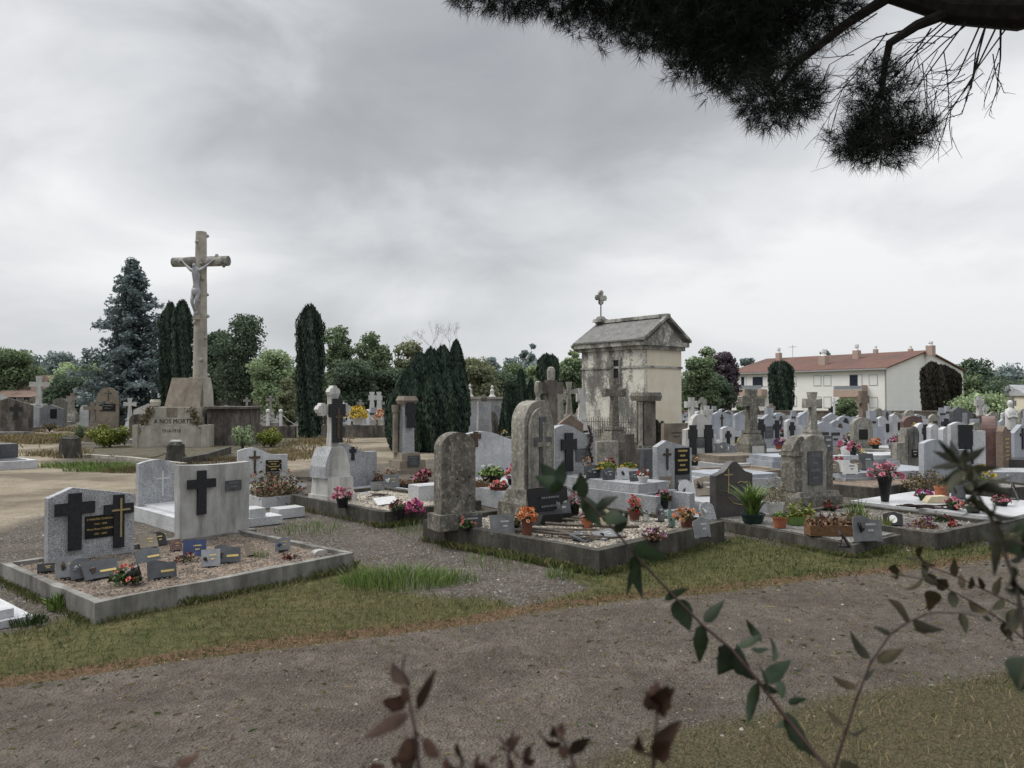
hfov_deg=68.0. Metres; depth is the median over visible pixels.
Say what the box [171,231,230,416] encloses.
calvary
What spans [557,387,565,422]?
grave monument
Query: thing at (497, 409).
door
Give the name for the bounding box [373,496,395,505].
memorial plaque
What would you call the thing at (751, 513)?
flower pot
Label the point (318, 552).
pebble block
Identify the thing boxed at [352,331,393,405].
broadleaf tree
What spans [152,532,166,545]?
memorial plaque
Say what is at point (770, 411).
grave
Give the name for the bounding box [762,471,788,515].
flower pot
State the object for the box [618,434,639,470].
gravestone
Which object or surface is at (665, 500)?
flower pot
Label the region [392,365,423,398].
conifer
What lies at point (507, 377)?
broadleaf tree
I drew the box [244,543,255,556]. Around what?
memorial plaque
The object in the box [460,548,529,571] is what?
weed
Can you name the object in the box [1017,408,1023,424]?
grave
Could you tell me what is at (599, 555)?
grave plot
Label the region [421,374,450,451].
conifer
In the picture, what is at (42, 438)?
dry grass
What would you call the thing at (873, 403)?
window
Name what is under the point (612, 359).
window frame
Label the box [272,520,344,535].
weed
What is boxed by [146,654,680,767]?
shrub
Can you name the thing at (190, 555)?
bouquet
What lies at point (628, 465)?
flower pot
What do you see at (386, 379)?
broadleaf tree
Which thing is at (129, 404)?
grave monument
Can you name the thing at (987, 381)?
broadleaf tree
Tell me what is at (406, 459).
grave monument
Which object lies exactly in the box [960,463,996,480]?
flower pot
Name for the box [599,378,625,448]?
grave monument
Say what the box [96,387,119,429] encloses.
grave
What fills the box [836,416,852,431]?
grave
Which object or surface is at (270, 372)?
broadleaf tree
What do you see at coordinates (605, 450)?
gravestone
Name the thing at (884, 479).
flower vase
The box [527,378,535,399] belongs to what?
conifer
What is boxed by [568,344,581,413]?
broadleaf tree
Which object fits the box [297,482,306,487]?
memorial plaque
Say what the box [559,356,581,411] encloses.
broadleaf tree
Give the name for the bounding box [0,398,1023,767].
ground
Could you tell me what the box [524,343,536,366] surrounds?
poplar
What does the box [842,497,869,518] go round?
weed
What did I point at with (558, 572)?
weed
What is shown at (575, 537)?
memorial plaque
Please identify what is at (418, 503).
bouquet
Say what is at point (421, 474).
flower pot
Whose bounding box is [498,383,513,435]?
conifer
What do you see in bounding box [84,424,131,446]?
bush
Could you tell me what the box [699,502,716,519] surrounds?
memorial plaque
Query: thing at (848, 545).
memorial plaque
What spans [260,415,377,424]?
white chain
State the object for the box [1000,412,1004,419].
grave
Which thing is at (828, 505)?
flower pot
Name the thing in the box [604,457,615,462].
flower pot
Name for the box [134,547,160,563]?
memorial plaque
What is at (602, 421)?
iron fence
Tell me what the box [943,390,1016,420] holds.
bush
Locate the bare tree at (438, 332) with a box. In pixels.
[402,321,458,346]
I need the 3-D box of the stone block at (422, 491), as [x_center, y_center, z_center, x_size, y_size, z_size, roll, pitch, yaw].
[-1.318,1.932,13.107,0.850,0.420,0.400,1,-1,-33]
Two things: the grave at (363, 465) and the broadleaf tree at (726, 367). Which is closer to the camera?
the grave at (363, 465)
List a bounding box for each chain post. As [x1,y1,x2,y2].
[266,409,269,425]
[279,409,282,425]
[366,409,369,424]
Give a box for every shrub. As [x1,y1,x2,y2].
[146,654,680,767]
[535,440,1023,767]
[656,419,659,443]
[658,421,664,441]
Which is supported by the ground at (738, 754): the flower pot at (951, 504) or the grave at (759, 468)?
the grave at (759, 468)
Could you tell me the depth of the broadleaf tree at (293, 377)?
100.93 m
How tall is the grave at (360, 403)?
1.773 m
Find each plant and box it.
[907,516,937,529]
[930,513,954,522]
[947,521,961,526]
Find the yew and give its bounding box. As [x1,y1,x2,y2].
[536,352,559,399]
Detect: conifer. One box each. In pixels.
[383,386,403,426]
[384,401,399,450]
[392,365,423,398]
[399,382,427,451]
[408,350,435,384]
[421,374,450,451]
[424,345,444,377]
[437,344,455,373]
[440,368,467,432]
[450,338,468,385]
[454,362,470,432]
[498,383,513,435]
[512,368,527,411]
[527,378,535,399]
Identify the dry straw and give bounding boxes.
[0,550,1023,767]
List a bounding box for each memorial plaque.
[37,563,54,572]
[55,556,82,578]
[69,558,89,580]
[80,557,118,580]
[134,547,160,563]
[138,533,158,548]
[147,560,176,579]
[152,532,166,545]
[169,538,182,551]
[183,539,205,556]
[201,549,219,567]
[214,545,240,563]
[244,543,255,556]
[275,537,289,551]
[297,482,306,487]
[370,481,384,490]
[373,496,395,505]
[383,474,398,486]
[489,514,514,534]
[529,511,573,525]
[554,497,570,511]
[569,530,590,542]
[585,465,599,477]
[591,528,620,540]
[600,509,608,524]
[602,467,614,479]
[616,467,637,479]
[629,471,638,481]
[655,504,664,521]
[666,509,674,527]
[678,480,695,494]
[692,517,710,538]
[693,476,709,495]
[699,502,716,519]
[714,443,720,452]
[720,442,727,452]
[725,444,735,452]
[833,446,838,454]
[833,461,839,472]
[834,460,849,472]
[838,530,850,547]
[840,446,849,453]
[841,462,857,474]
[850,459,861,471]
[851,515,882,541]
[858,453,873,470]
[865,460,880,472]
[883,512,902,525]
[886,458,899,469]
[951,484,965,499]
[1007,474,1018,500]
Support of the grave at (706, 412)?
on the ground at (738, 754)
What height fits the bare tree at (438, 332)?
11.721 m
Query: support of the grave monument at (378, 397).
on the ground at (738, 754)
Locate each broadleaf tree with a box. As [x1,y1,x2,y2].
[0,345,47,390]
[20,349,42,369]
[41,350,74,374]
[42,373,90,413]
[48,361,102,394]
[207,313,267,405]
[207,329,230,404]
[245,348,295,415]
[277,377,296,425]
[284,365,297,391]
[322,325,355,404]
[325,358,382,411]
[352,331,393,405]
[373,367,403,409]
[392,340,422,368]
[465,356,502,396]
[484,357,502,371]
[491,371,528,397]
[500,356,528,379]
[500,362,527,383]
[526,358,536,382]
[526,364,537,386]
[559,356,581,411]
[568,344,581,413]
[681,354,722,409]
[697,346,715,365]
[709,372,736,409]
[710,351,742,407]
[739,358,754,365]
[958,357,995,391]
[963,372,985,399]
[964,375,1008,394]
[982,379,1023,402]
[988,362,1023,382]
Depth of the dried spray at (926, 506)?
11.61 m
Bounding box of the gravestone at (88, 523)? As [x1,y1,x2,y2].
[44,487,134,563]
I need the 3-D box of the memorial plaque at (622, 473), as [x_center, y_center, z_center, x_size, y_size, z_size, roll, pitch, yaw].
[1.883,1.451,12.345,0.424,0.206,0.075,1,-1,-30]
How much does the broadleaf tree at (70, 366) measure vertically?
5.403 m
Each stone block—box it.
[249,506,282,526]
[270,505,304,518]
[296,477,311,480]
[408,482,433,500]
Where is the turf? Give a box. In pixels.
[0,529,1023,767]
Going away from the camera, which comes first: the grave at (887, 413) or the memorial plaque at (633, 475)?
the memorial plaque at (633, 475)
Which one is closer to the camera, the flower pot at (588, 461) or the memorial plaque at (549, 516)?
the memorial plaque at (549, 516)
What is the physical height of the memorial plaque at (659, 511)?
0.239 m
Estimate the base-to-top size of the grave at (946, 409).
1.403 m
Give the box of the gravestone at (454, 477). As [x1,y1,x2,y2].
[427,432,481,531]
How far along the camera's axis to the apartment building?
100.60 m
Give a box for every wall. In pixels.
[20,400,326,414]
[262,425,385,437]
[683,410,1016,420]
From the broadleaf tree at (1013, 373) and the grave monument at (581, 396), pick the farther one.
the broadleaf tree at (1013, 373)
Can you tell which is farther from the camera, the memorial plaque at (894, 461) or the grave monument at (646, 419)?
the grave monument at (646, 419)
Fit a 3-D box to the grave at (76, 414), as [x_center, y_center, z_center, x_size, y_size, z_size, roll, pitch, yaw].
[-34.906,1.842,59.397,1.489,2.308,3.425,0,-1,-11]
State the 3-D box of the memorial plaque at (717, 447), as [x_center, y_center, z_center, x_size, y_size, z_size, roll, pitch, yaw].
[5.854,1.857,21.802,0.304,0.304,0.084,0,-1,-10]
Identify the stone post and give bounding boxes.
[59,435,81,458]
[165,440,184,461]
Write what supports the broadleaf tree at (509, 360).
on the ground at (738, 754)
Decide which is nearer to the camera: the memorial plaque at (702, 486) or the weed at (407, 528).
the weed at (407, 528)
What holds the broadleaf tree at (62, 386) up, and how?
on the ground at (738, 754)
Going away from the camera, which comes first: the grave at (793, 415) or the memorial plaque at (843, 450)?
the memorial plaque at (843, 450)
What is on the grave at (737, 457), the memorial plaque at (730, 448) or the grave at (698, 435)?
the memorial plaque at (730, 448)
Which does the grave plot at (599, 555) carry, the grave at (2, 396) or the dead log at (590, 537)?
the dead log at (590, 537)
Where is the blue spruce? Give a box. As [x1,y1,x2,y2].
[65,257,164,423]
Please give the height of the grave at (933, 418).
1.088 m
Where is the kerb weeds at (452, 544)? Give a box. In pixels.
[0,502,1010,626]
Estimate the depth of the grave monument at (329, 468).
12.77 m
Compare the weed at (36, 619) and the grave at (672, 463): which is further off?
the grave at (672, 463)
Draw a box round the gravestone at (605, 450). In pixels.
[595,441,617,475]
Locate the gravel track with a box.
[0,557,1023,767]
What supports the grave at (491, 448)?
on the ground at (738, 754)
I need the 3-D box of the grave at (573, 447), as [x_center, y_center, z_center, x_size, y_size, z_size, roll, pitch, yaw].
[1.705,1.415,12.435,1.190,1.450,2.690,1,-1,-40]
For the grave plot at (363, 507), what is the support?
on the ground at (738, 754)
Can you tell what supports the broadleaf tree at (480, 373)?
on the ground at (738, 754)
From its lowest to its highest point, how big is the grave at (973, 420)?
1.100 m
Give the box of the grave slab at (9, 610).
[0,599,32,628]
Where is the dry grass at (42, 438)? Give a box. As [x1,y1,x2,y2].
[0,425,360,492]
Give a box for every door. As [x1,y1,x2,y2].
[469,406,476,431]
[492,406,501,424]
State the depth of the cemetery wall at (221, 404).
87.06 m
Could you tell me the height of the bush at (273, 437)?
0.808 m
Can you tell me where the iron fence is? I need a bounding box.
[576,417,632,436]
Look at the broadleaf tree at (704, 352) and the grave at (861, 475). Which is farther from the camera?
the broadleaf tree at (704, 352)
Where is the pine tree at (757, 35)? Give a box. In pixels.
[442,0,1023,179]
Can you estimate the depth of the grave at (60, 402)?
51.93 m
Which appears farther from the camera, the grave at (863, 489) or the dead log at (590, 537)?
the grave at (863, 489)
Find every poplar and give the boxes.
[518,350,528,362]
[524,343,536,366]
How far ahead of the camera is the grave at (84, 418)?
43.90 m
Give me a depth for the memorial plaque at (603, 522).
9.73 m
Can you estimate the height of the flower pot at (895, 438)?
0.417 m
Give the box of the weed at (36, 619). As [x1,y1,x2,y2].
[8,610,48,627]
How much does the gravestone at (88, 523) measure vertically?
0.800 m
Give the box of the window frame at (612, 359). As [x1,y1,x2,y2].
[610,357,621,384]
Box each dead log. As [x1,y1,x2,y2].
[515,525,573,536]
[545,522,638,530]
[558,534,625,539]
[562,516,599,520]
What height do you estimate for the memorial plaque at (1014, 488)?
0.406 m
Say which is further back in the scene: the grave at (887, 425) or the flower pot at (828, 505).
the grave at (887, 425)
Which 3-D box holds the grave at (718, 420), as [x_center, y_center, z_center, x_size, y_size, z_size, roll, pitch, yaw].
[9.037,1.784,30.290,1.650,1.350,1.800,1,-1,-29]
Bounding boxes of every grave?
[0,394,7,399]
[0,398,34,434]
[0,443,37,469]
[29,396,35,403]
[33,406,41,429]
[40,404,65,428]
[52,398,67,425]
[65,396,75,424]
[66,393,79,421]
[69,405,89,431]
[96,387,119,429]
[125,414,144,442]
[133,404,151,414]
[134,459,177,532]
[237,448,302,494]
[243,397,249,405]
[263,395,277,422]
[270,402,286,425]
[319,414,326,429]
[339,443,407,494]
[357,400,363,406]
[364,407,378,424]
[369,417,383,424]
[466,431,510,507]
[491,412,510,438]
[554,425,699,517]
[653,440,766,513]
[682,414,750,467]
[684,397,697,422]
[692,465,780,475]
[692,469,780,488]
[694,452,752,463]
[698,397,706,409]
[700,406,715,442]
[709,412,732,442]
[710,461,901,557]
[720,426,778,453]
[732,413,744,431]
[746,453,780,468]
[758,414,780,450]
[763,408,783,438]
[766,403,774,409]
[774,413,787,429]
[784,419,802,438]
[789,410,797,421]
[796,408,807,425]
[802,392,823,439]
[803,420,848,445]
[817,422,841,445]
[821,398,838,422]
[829,420,848,441]
[833,452,890,462]
[833,464,918,480]
[833,477,917,498]
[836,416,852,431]
[850,417,889,451]
[850,491,1023,529]
[866,411,888,447]
[872,408,883,417]
[876,416,896,444]
[882,409,891,420]
[889,414,900,436]
[892,412,901,418]
[900,416,922,427]
[903,410,914,416]
[906,479,1023,499]
[914,423,927,441]
[915,414,925,418]
[918,422,1023,481]
[919,439,970,485]
[926,424,938,439]
[927,414,939,427]
[937,408,948,426]
[938,427,946,442]
[941,418,950,426]
[944,406,949,415]
[949,407,972,424]
[968,422,980,430]
[969,419,978,423]
[981,416,1023,467]
[982,404,987,414]
[985,414,997,427]
[998,419,1004,425]
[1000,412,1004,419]
[1007,396,1019,424]
[1010,424,1023,456]
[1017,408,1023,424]
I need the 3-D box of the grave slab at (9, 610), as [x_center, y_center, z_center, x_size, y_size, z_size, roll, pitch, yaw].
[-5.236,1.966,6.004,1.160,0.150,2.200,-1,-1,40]
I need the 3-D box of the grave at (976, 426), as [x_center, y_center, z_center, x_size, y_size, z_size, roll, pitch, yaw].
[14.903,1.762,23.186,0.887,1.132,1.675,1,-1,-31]
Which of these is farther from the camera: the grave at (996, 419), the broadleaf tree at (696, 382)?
the broadleaf tree at (696, 382)
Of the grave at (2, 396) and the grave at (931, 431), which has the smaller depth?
the grave at (931, 431)
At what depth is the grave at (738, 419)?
28.29 m
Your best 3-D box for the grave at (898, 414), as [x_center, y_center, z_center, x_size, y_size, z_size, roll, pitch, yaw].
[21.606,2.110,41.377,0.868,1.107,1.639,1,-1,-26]
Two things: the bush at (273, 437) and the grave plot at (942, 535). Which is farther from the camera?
the bush at (273, 437)
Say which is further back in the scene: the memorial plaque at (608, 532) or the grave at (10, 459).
the grave at (10, 459)
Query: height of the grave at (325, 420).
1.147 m
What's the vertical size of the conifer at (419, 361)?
3.718 m
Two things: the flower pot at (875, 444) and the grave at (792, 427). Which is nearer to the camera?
the flower pot at (875, 444)
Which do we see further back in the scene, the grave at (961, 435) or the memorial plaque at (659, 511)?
the grave at (961, 435)
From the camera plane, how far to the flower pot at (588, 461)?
13.04 m
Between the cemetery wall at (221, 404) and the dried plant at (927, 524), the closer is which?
the dried plant at (927, 524)
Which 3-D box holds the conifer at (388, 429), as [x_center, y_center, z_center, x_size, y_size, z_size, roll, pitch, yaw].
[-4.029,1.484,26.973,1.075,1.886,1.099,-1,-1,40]
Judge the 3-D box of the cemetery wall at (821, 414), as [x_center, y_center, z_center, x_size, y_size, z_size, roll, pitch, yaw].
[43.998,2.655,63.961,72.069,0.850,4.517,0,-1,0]
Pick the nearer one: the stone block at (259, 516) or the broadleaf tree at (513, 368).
the stone block at (259, 516)
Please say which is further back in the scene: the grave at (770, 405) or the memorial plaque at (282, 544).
the grave at (770, 405)
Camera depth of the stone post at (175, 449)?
21.98 m
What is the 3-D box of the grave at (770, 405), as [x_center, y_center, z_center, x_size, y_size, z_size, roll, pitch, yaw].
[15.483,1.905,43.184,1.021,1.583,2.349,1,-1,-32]
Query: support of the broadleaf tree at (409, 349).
on the ground at (738, 754)
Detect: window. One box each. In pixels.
[741,377,745,385]
[752,376,767,386]
[813,375,820,385]
[823,375,830,385]
[824,397,830,407]
[849,374,861,385]
[869,374,877,384]
[869,397,877,407]
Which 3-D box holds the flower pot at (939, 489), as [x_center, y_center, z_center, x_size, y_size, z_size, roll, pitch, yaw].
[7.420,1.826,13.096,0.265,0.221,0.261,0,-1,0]
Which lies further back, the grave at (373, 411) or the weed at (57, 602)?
the grave at (373, 411)
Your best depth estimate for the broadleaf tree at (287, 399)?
45.66 m
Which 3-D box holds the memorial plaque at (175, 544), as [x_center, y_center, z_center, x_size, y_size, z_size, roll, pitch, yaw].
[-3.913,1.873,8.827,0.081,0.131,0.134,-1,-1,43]
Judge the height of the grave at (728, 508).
0.998 m
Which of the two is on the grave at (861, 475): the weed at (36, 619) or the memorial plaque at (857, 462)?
the memorial plaque at (857, 462)
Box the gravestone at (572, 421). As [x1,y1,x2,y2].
[558,415,582,432]
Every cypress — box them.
[157,300,174,406]
[170,299,193,380]
[294,302,325,437]
[767,359,794,409]
[919,361,938,410]
[934,364,956,410]
[950,367,962,400]
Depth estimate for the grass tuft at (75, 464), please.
20.74 m
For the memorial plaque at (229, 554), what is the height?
0.192 m
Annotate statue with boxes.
[1004,400,1017,429]
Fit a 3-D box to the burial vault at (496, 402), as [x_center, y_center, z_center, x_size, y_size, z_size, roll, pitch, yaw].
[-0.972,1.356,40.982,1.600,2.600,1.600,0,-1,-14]
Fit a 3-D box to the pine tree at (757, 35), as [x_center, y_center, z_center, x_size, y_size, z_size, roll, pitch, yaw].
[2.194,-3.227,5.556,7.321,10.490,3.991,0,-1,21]
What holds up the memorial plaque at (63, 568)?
on the grave plot at (96, 600)
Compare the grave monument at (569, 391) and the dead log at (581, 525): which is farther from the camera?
the grave monument at (569, 391)
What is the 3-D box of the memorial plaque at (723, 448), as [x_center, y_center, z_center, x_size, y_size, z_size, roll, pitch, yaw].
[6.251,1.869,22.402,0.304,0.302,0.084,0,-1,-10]
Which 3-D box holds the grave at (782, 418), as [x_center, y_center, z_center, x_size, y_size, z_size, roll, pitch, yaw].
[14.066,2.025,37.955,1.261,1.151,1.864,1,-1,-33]
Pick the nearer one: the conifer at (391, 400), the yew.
the conifer at (391, 400)
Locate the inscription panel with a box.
[526,486,567,511]
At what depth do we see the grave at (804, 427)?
28.77 m
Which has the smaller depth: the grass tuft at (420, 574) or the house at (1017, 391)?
the grass tuft at (420, 574)
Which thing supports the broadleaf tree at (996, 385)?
on the ground at (738, 754)
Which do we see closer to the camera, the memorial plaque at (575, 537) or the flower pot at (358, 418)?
the memorial plaque at (575, 537)
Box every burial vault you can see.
[468,384,488,431]
[487,385,502,424]
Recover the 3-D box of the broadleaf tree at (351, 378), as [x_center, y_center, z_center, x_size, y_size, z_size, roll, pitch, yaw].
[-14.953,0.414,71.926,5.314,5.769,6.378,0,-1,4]
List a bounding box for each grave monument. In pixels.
[29,376,48,406]
[83,401,101,441]
[123,398,136,431]
[308,386,356,500]
[368,392,374,411]
[376,392,381,408]
[382,396,430,474]
[476,394,491,431]
[526,381,544,402]
[538,367,562,424]
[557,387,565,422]
[563,382,577,417]
[576,388,588,432]
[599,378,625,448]
[630,392,661,448]
[736,389,766,453]
[773,435,842,512]
[857,391,869,417]
[890,426,919,465]
[974,396,984,414]
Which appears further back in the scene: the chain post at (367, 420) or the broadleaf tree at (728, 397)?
the broadleaf tree at (728, 397)
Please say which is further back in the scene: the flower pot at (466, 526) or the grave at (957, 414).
the grave at (957, 414)
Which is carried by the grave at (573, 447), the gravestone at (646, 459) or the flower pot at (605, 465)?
the flower pot at (605, 465)
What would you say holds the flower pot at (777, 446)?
on the grave at (769, 426)
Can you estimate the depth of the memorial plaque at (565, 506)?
10.65 m
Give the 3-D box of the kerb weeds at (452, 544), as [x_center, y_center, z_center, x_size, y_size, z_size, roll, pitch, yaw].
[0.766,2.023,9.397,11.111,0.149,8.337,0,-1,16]
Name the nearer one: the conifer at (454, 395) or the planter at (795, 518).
the planter at (795, 518)
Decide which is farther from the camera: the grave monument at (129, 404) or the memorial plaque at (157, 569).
the grave monument at (129, 404)
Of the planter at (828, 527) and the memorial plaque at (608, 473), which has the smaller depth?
the planter at (828, 527)
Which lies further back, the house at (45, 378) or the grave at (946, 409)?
the house at (45, 378)
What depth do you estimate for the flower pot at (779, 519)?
10.09 m
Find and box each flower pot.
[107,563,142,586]
[330,486,353,507]
[346,405,368,424]
[372,409,384,423]
[388,499,406,515]
[413,468,432,482]
[457,516,476,530]
[476,464,505,482]
[488,479,508,490]
[505,463,510,484]
[513,515,521,527]
[516,506,537,534]
[568,491,579,514]
[579,512,592,527]
[581,456,591,474]
[596,460,617,477]
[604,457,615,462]
[620,462,636,468]
[627,494,641,519]
[637,468,649,482]
[641,526,668,541]
[643,509,649,520]
[656,489,671,508]
[672,506,701,527]
[692,457,699,465]
[726,481,783,523]
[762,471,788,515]
[771,510,788,527]
[773,437,785,448]
[773,439,784,448]
[822,499,838,511]
[836,437,853,449]
[845,441,861,454]
[868,437,881,448]
[889,434,897,441]
[899,469,947,489]
[913,489,933,499]
[933,484,949,496]
[942,496,963,509]
[956,502,979,512]
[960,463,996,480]
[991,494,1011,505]
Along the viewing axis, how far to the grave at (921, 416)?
43.94 m
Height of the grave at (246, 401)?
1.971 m
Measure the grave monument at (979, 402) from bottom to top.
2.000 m
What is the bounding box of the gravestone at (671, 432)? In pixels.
[661,423,687,444]
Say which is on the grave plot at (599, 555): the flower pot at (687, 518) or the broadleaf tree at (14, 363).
the flower pot at (687, 518)
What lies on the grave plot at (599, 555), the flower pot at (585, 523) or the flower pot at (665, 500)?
the flower pot at (585, 523)
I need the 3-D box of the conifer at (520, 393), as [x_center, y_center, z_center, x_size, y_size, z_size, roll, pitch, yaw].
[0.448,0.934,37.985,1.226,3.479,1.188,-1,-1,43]
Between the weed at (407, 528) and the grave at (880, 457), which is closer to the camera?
the weed at (407, 528)
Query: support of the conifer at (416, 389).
on the sandy path
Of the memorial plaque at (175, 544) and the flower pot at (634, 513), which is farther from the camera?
the flower pot at (634, 513)
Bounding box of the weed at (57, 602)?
[40,591,65,610]
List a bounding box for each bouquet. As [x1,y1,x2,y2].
[173,552,199,562]
[280,553,296,559]
[404,497,425,513]
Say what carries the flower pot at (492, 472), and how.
on the grave at (491, 448)
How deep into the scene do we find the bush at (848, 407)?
46.47 m
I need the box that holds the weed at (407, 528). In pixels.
[393,520,422,536]
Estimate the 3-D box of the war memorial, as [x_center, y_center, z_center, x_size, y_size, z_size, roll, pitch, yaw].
[-12.736,1.112,31.009,4.350,2.720,3.300,0,-1,-7]
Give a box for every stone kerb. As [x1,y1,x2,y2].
[82,454,186,464]
[182,447,230,463]
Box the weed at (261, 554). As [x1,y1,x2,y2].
[254,548,268,557]
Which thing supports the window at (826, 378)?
in the apartment building
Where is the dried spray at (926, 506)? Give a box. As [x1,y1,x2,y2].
[896,504,946,508]
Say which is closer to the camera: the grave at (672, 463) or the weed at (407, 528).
the weed at (407, 528)
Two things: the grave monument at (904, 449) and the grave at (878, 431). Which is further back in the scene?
the grave at (878, 431)
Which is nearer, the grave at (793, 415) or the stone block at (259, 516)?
the stone block at (259, 516)
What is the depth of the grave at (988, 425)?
20.07 m
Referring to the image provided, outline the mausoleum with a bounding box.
[573,290,691,437]
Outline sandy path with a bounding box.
[0,427,433,533]
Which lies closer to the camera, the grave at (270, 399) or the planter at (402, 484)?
the planter at (402, 484)
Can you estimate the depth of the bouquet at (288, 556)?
8.32 m
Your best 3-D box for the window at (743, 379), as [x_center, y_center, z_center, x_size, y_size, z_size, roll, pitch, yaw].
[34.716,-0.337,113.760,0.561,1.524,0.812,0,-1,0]
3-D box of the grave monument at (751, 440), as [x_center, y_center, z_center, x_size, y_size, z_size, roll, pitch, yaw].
[6.865,1.227,21.781,0.780,2.150,0.660,0,-1,-22]
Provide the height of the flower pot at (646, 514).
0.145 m
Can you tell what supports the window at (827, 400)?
in the apartment building
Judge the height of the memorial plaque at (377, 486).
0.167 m
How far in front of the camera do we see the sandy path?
17.41 m
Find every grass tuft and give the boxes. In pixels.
[3,438,59,443]
[38,459,138,468]
[61,463,135,472]
[99,463,183,473]
[175,460,233,464]
[205,454,296,461]
[337,559,460,591]
[423,565,481,587]
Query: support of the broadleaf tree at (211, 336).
on the ground at (738, 754)
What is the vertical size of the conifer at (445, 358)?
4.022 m
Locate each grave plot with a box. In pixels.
[0,530,352,623]
[290,486,480,527]
[422,504,723,574]
[785,503,998,550]
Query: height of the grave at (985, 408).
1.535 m
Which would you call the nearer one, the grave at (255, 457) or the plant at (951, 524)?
the plant at (951, 524)
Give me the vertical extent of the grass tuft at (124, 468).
0.237 m
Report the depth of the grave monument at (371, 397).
49.91 m
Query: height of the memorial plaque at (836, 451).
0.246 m
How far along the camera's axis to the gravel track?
5.01 m
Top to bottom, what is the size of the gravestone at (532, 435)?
1.660 m
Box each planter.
[249,457,302,508]
[371,466,397,481]
[399,476,427,487]
[475,476,489,487]
[786,499,815,525]
[804,510,857,535]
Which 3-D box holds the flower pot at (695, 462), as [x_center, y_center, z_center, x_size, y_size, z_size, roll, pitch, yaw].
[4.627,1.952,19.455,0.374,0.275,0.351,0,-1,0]
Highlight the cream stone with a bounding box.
[921,495,960,502]
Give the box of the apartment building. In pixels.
[731,341,966,410]
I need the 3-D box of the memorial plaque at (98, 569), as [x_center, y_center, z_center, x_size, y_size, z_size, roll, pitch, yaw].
[-4.072,1.833,7.514,0.144,0.167,0.328,-1,-1,41]
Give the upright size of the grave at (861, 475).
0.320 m
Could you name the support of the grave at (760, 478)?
on the ground at (738, 754)
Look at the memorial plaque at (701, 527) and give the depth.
9.08 m
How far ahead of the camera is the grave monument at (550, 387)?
16.93 m
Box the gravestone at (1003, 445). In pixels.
[996,426,1010,467]
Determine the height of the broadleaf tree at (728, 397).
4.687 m
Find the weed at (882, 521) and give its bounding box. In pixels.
[868,514,895,525]
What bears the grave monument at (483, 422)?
on the sandy path
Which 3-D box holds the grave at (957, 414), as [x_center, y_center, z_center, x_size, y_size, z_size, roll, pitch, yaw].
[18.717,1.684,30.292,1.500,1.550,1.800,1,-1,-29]
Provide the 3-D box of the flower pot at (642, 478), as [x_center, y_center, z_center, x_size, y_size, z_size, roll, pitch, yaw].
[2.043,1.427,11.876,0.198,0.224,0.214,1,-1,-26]
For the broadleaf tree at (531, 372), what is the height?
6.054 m
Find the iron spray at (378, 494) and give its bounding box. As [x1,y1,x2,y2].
[368,493,390,496]
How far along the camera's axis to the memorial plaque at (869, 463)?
15.93 m
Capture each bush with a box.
[41,423,58,431]
[73,424,85,440]
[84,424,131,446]
[231,425,254,448]
[255,426,283,447]
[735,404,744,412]
[835,398,858,416]
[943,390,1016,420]
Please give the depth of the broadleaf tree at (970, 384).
125.58 m
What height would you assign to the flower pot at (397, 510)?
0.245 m
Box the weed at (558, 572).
[543,564,574,580]
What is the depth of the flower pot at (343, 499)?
11.80 m
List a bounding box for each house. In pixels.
[0,387,42,399]
[13,375,53,389]
[996,385,1023,410]
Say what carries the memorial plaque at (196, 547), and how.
on the grave plot at (96, 600)
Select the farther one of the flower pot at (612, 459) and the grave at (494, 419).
the grave at (494, 419)
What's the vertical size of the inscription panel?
0.420 m
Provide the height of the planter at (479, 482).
0.181 m
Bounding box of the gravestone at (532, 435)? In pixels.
[497,401,571,518]
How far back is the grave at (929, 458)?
14.65 m
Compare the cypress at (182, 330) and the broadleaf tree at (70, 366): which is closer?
the cypress at (182, 330)
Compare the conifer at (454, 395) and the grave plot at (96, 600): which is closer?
the grave plot at (96, 600)
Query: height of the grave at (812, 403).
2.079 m
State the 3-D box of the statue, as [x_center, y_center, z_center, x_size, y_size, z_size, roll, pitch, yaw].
[17.059,1.464,25.965,0.400,1.830,0.424,0,-1,0]
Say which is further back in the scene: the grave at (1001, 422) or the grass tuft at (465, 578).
the grave at (1001, 422)
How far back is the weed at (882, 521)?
10.19 m
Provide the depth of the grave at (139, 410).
39.88 m
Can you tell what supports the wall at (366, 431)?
on the ground at (738, 754)
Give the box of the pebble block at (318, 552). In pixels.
[311,549,326,556]
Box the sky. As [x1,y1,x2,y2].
[0,0,1023,396]
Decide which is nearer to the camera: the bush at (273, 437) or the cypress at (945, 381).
the bush at (273, 437)
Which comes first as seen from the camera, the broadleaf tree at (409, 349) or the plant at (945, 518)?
the plant at (945, 518)
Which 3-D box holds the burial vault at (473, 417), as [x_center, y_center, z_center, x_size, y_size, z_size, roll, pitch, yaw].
[-1.950,1.282,36.983,1.400,2.600,1.500,0,-1,-14]
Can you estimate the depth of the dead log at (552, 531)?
9.21 m
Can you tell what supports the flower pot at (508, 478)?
on the grave at (491, 448)
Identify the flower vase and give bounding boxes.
[866,461,905,501]
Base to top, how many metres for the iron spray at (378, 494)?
0.049 m
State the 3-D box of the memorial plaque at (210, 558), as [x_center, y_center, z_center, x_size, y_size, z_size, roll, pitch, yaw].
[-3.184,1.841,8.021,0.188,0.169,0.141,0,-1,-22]
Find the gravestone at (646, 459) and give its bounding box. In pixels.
[640,448,652,478]
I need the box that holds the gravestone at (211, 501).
[166,461,256,542]
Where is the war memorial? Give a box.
[132,378,262,446]
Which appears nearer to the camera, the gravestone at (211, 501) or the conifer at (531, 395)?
the gravestone at (211, 501)

